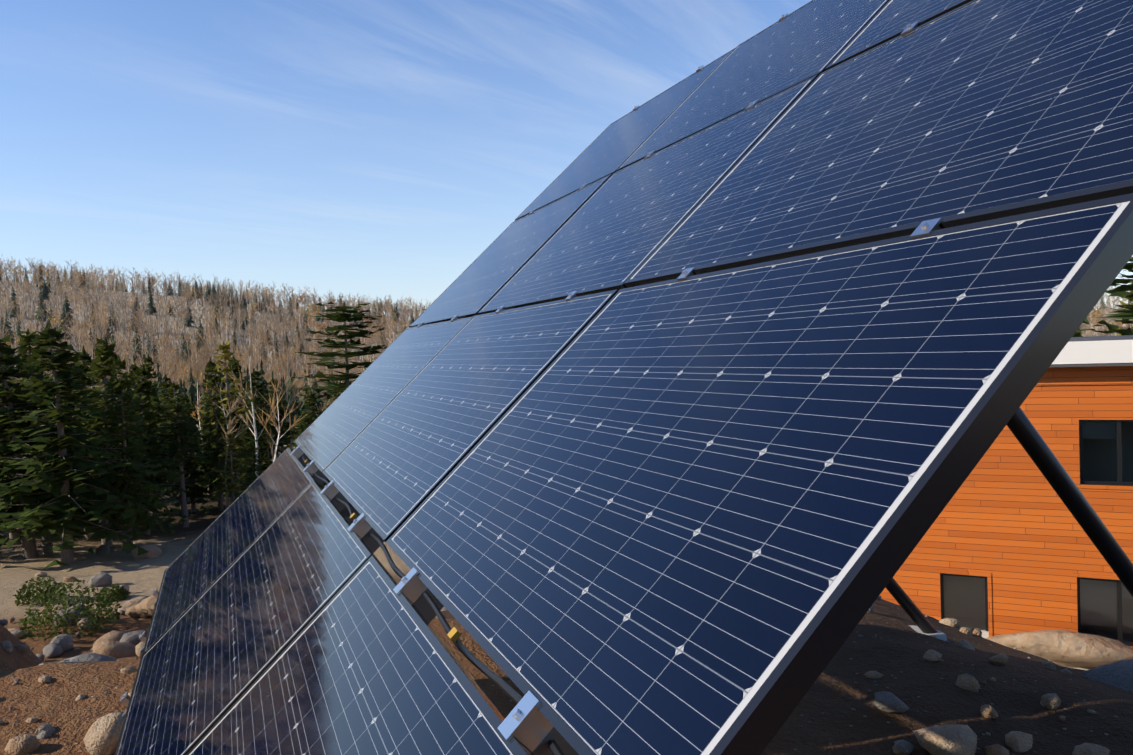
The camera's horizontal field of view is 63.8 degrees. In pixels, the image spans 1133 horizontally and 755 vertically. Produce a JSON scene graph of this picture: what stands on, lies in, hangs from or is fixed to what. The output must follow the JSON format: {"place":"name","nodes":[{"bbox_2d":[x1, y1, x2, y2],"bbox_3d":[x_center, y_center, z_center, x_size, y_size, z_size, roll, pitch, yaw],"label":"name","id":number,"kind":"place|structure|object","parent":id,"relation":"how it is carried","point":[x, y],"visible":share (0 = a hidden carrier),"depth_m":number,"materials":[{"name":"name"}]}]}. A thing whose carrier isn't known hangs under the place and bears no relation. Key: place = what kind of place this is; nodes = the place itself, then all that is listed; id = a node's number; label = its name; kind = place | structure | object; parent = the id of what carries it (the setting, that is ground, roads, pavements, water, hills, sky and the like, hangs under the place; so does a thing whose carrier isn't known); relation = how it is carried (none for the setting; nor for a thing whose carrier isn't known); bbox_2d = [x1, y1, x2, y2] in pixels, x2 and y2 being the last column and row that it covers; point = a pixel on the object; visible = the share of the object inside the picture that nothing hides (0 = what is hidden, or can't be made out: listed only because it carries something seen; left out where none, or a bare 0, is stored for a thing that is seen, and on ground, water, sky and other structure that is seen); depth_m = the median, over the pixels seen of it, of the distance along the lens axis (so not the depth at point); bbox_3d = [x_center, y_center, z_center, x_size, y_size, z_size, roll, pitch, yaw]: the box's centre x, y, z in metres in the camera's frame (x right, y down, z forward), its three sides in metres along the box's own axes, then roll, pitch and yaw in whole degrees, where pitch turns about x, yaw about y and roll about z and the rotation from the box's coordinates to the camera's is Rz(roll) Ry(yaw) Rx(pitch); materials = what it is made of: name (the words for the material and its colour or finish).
{"place":"outdoors","nodes":[
{"label":"outdoors","id":0,"kind":"place"},
{"bbox_2d":[0,281,1132,754],"bbox_3d":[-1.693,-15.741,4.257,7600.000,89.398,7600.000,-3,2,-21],"label":"terrain","id":1,"kind":"structure","parent":0,"point":[894,651],"depth_m":5.71,"materials":[{"name":"brown soil"}]},
{"bbox_2d":[0,454,20,552],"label":"conifer tree","id":2,"kind":"object","parent":1,"relation":"on","point":[1,537],"visible":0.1,"depth_m":33.66,"materials":[{"name":"green plant"}]},
{"bbox_2d":[0,342,31,544],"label":"conifer tree","id":3,"kind":"object","parent":1,"relation":"on","point":[13,535],"visible":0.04,"depth_m":38.33,"materials":[{"name":"green plant"}]},
{"bbox_2d":[26,369,45,457],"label":"conifer tree","id":4,"kind":"object","parent":1,"relation":"on","point":[43,372],"visible":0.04,"depth_m":55.42,"materials":[{"name":"green plant"}]},
{"bbox_2d":[0,328,85,553],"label":"conifer tree","id":5,"kind":"object","parent":1,"relation":"on","point":[25,342],"visible":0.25,"depth_m":34.48,"materials":[{"name":"green plant"}]},
{"bbox_2d":[0,334,106,558],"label":"conifer tree","id":6,"kind":"object","parent":1,"relation":"on","point":[29,549],"visible":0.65,"depth_m":33.24,"materials":[{"name":"green plant"}]},
{"bbox_2d":[12,575,130,641],"bbox_3d":[-13.544,5.867,24.448,3.233,1.600,6.009,-3,2,-21],"label":"juniper bush","id":7,"kind":"object","parent":1,"relation":"on","point":[52,592],"visible":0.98,"depth_m":22.98,"materials":[{"name":"green plant"}]},
{"bbox_2d":[0,322,148,568],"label":"conifer tree","id":8,"kind":"object","parent":1,"relation":"on","point":[62,500],"visible":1,"depth_m":32.08,"materials":[{"name":"green plant"}]},
{"bbox_2d":[35,346,113,538],"bbox_3d":[-21.578,3.134,40.359,4.297,9.140,4.189,-2,1,-17],"label":"conifer tree","id":9,"kind":"object","parent":1,"relation":"on","point":[85,357],"visible":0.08,"depth_m":40.30,"materials":[{"name":"green plant"}]},
{"bbox_2d":[49,358,110,494],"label":"conifer tree","id":10,"kind":"object","parent":1,"relation":"on","point":[84,386],"depth_m":41.04,"materials":[{"name":"green plant"}]},
{"bbox_2d":[42,347,120,540],"bbox_3d":[-20.260,2.953,37.879,3.410,8.731,3.139,-5,4,-22],"label":"conifer tree","id":11,"kind":"object","parent":1,"relation":"on","point":[88,536],"visible":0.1,"depth_m":37.61,"materials":[{"name":"green plant"}]},
{"bbox_2d":[54,336,163,545],"bbox_3d":[-18.792,2.827,36.502,5.009,8.993,4.537,-2,2,-5],"label":"conifer tree","id":12,"kind":"object","parent":1,"relation":"on","point":[105,355],"visible":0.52,"depth_m":36.58,"materials":[{"name":"green plant"}]},
{"bbox_2d":[86,355,174,553],"bbox_3d":[-16.585,3.091,34.236,2.906,7.990,3.098,1,3,37],"label":"conifer tree","id":13,"kind":"object","parent":1,"relation":"on","point":[130,487],"visible":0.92,"depth_m":34.11,"materials":[{"name":"green plant"}]},
{"bbox_2d":[110,363,183,465],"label":"conifer tree","id":14,"kind":"object","parent":1,"relation":"on","point":[133,367],"visible":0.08,"depth_m":44.96,"materials":[{"name":"green plant"}]},
{"bbox_2d":[113,362,189,534],"bbox_3d":[-18.550,3.370,39.892,3.622,8.080,3.787,-6,5,-43],"label":"conifer tree","id":15,"kind":"object","parent":1,"relation":"on","point":[146,386],"visible":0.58,"depth_m":39.80,"materials":[{"name":"green plant"}]},
{"bbox_2d":[140,353,163,425],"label":"conifer tree","id":16,"kind":"object","parent":1,"relation":"on","point":[149,360],"visible":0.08,"depth_m":62.80,"materials":[{"name":"green plant"}]},
{"bbox_2d":[144,394,190,525],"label":"conifer tree","id":17,"kind":"object","parent":1,"relation":"on","point":[157,401],"visible":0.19,"depth_m":42.95,"materials":[{"name":"green plant"}]},
{"bbox_2d":[155,412,188,482],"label":"conifer tree","id":18,"kind":"object","parent":1,"relation":"on","point":[169,440],"visible":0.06,"depth_m":54.93,"materials":[{"name":"green plant"}]},
{"bbox_2d":[158,375,192,441],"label":"conifer tree","id":19,"kind":"object","parent":1,"relation":"on","point":[164,387],"visible":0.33,"depth_m":64.70,"materials":[{"name":"green plant"}]},
{"bbox_2d":[153,381,209,527],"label":"conifer tree","id":20,"kind":"object","parent":1,"relation":"on","point":[177,450],"visible":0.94,"depth_m":42.44,"materials":[{"name":"green plant"}]},
{"bbox_2d":[167,393,225,513],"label":"conifer tree","id":21,"kind":"object","parent":1,"relation":"on","point":[194,473],"visible":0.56,"depth_m":45.12,"materials":[{"name":"green plant"}]},
{"bbox_2d":[188,365,208,469],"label":"birch tree","id":22,"kind":"object","parent":1,"relation":"on","point":[199,404],"visible":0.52,"depth_m":55.67,"materials":[{"name":"grey plant"}]},
{"bbox_2d":[192,406,208,470],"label":"conifer tree","id":23,"kind":"object","parent":1,"relation":"on","point":[201,423],"visible":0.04,"depth_m":60.21,"materials":[{"name":"green plant"}]},
{"bbox_2d":[195,409,227,501],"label":"conifer tree","id":24,"kind":"object","parent":1,"relation":"on","point":[206,433],"visible":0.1,"depth_m":48.20,"materials":[{"name":"green plant"}]},
{"bbox_2d":[203,407,229,486],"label":"conifer tree","id":25,"kind":"object","parent":1,"relation":"on","point":[219,440],"visible":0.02,"depth_m":53.47,"materials":[{"name":"green plant"}]},
{"bbox_2d":[187,357,246,510],"bbox_3d":[-17.481,3.045,45.544,3.051,8.235,3.206,-2,-1,-8],"label":"conifer tree","id":26,"kind":"object","parent":1,"relation":"on","point":[216,460],"visible":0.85,"depth_m":45.36,"materials":[{"name":"green plant"}]},
{"bbox_2d":[198,381,256,508],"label":"birch tree","id":27,"kind":"object","parent":1,"relation":"on","point":[229,425],"visible":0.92,"depth_m":45.09,"materials":[{"name":"plant"}]},
{"bbox_2d":[198,340,260,497],"bbox_3d":[-17.393,2.584,47.033,3.228,9.034,2.939,-3,3,32],"label":"conifer tree","id":28,"kind":"object","parent":1,"relation":"on","point":[224,347],"visible":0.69,"depth_m":46.94,"materials":[{"name":"green plant"}]},
{"bbox_2d":[214,432,245,506],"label":"conifer tree","id":29,"kind":"object","parent":1,"relation":"on","point":[233,486],"visible":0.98,"depth_m":43.61,"materials":[{"name":"green plant"}]},
{"bbox_2d":[227,442,246,497],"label":"conifer tree","id":30,"kind":"object","parent":1,"relation":"on","point":[240,476],"visible":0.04,"depth_m":50.31,"materials":[{"name":"green plant"}]},
{"bbox_2d":[204,357,272,465],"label":"conifer tree","id":31,"kind":"object","parent":1,"relation":"on","point":[237,369],"visible":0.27,"depth_m":55.57,"materials":[{"name":"green plant"}]},
{"bbox_2d":[232,442,263,500],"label":"conifer tree","id":32,"kind":"object","parent":1,"relation":"on","point":[250,470],"visible":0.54,"depth_m":41.61,"materials":[{"name":"green plant"}]},
{"bbox_2d":[237,429,259,487],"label":"conifer tree","id":33,"kind":"object","parent":1,"relation":"on","point":[247,431],"visible":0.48,"depth_m":47.57,"materials":[{"name":"green plant"}]},
{"bbox_2d":[224,339,287,476],"bbox_3d":[-16.840,2.256,49.080,3.546,9.152,4.042,-3,2,-22],"label":"birch tree","id":34,"kind":"object","parent":1,"relation":"on","point":[244,402],"visible":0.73,"depth_m":49.32,"materials":[{"name":"beige plant"}]},
{"bbox_2d":[242,411,272,468],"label":"conifer tree","id":35,"kind":"object","parent":1,"relation":"on","point":[259,439],"visible":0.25,"depth_m":52.03,"materials":[{"name":"green plant"}]},
{"bbox_2d":[259,434,271,472],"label":"conifer tree","id":36,"kind":"object","parent":1,"relation":"on","point":[265,449],"visible":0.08,"depth_m":53.56,"materials":[{"name":"green plant"}]},
{"bbox_2d":[239,369,294,475],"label":"conifer tree","id":37,"kind":"object","parent":1,"relation":"on","point":[261,390],"visible":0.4,"depth_m":53.80,"materials":[{"name":"green plant"}]},
{"bbox_2d":[258,424,277,475],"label":"conifer tree","id":38,"kind":"object","parent":1,"relation":"on","point":[268,452],"visible":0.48,"depth_m":52.17,"materials":[{"name":"green plant"}]},
{"bbox_2d":[252,368,304,450],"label":"birch tree","id":39,"kind":"object","parent":1,"relation":"on","point":[286,396],"visible":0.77,"depth_m":55.60,"materials":[{"name":"plant"}]},
{"bbox_2d":[252,376,305,461],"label":"birch tree","id":40,"kind":"object","parent":1,"relation":"on","point":[272,406],"visible":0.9,"depth_m":44.84,"materials":[{"name":"beige plant"}]},
{"bbox_2d":[269,398,289,457],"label":"conifer tree","id":41,"kind":"object","parent":1,"relation":"on","point":[286,435],"visible":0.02,"depth_m":74.94,"materials":[{"name":"green plant"}]},
{"bbox_2d":[264,379,299,453],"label":"conifer tree","id":42,"kind":"object","parent":1,"relation":"on","point":[283,430],"visible":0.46,"depth_m":55.25,"materials":[{"name":"green plant"}]},
{"bbox_2d":[284,427,292,448],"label":"conifer tree","id":43,"kind":"object","parent":1,"relation":"on","point":[285,447],"visible":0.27,"depth_m":75.09,"materials":[{"name":"green plant"}]},
{"bbox_2d":[288,415,298,449],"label":"conifer tree","id":44,"kind":"object","parent":1,"relation":"on","point":[293,434],"visible":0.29,"depth_m":62.84,"materials":[{"name":"green plant"}]},
{"bbox_2d":[296,424,305,466],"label":"conifer tree","id":45,"kind":"object","parent":1,"relation":"on","point":[301,428],"visible":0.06,"depth_m":59.54,"materials":[{"name":"green plant"}]},
{"bbox_2d":[293,391,322,462],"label":"conifer tree","id":46,"kind":"object","parent":1,"relation":"on","point":[311,418],"visible":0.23,"depth_m":60.93,"materials":[{"name":"green plant"}]},
{"bbox_2d":[303,374,337,415],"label":"birch tree","id":47,"kind":"object","parent":1,"relation":"on","point":[327,404],"visible":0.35,"depth_m":61.64,"materials":[{"name":"brown plant"}]},
{"bbox_2d":[279,302,390,400],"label":"conifer tree","id":48,"kind":"object","parent":1,"relation":"on","point":[341,314],"visible":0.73,"depth_m":67.28,"materials":[{"name":"green plant"}]},
{"bbox_2d":[0,257,1132,445],"bbox_3d":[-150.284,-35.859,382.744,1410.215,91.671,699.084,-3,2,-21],"label":"hill forest trees","id":49,"kind":"object","parent":1,"relation":"on","point":[176,370],"visible":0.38,"depth_m":357.90,"materials":[{"name":"brown plant"}]},
{"bbox_2d":[0,544,1132,754],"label":"rocks","id":50,"kind":"object","parent":1,"relation":"on","point":[1109,661],"visible":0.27,"depth_m":6.17,"materials":[{"name":"stone"}]},
{"bbox_2d":[115,0,1132,754],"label":"solar array","id":51,"kind":"object","parent":1,"relation":"on","point":[675,418],"visible":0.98,"depth_m":1.80,"materials":[{"name":"blue glass"}]},
{"bbox_2d":[879,335,1132,647],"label":"house","id":52,"kind":"structure","parent":1,"relation":"on","point":[1005,545],"depth_m":18.75,"materials":[{"name":"brown wood"}]},
{"bbox_2d":[1072,329,1082,336],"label":"conifer tree","id":53,"kind":"object","parent":1,"relation":"on","point":[1077,333],"visible":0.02,"depth_m":43.18,"materials":[{"name":"green plant"}]},
{"bbox_2d":[1080,257,1132,334],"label":"conifer tree","id":54,"kind":"object","parent":1,"relation":"on","point":[1124,316],"visible":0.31,"depth_m":28.64,"materials":[{"name":"green plant"}]},
{"bbox_2d":[1106,291,1132,335],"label":"conifer tree","id":55,"kind":"object","parent":1,"relation":"on","point":[1123,303],"visible":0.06,"depth_m":37.68,"materials":[{"name":"green plant"}]},
{"bbox_2d":[0,0,1132,318],"label":"sky","id":56,"kind":"structure","parent":0,"point":[374,149],"materials":[{"name":"blue"}]}
]}

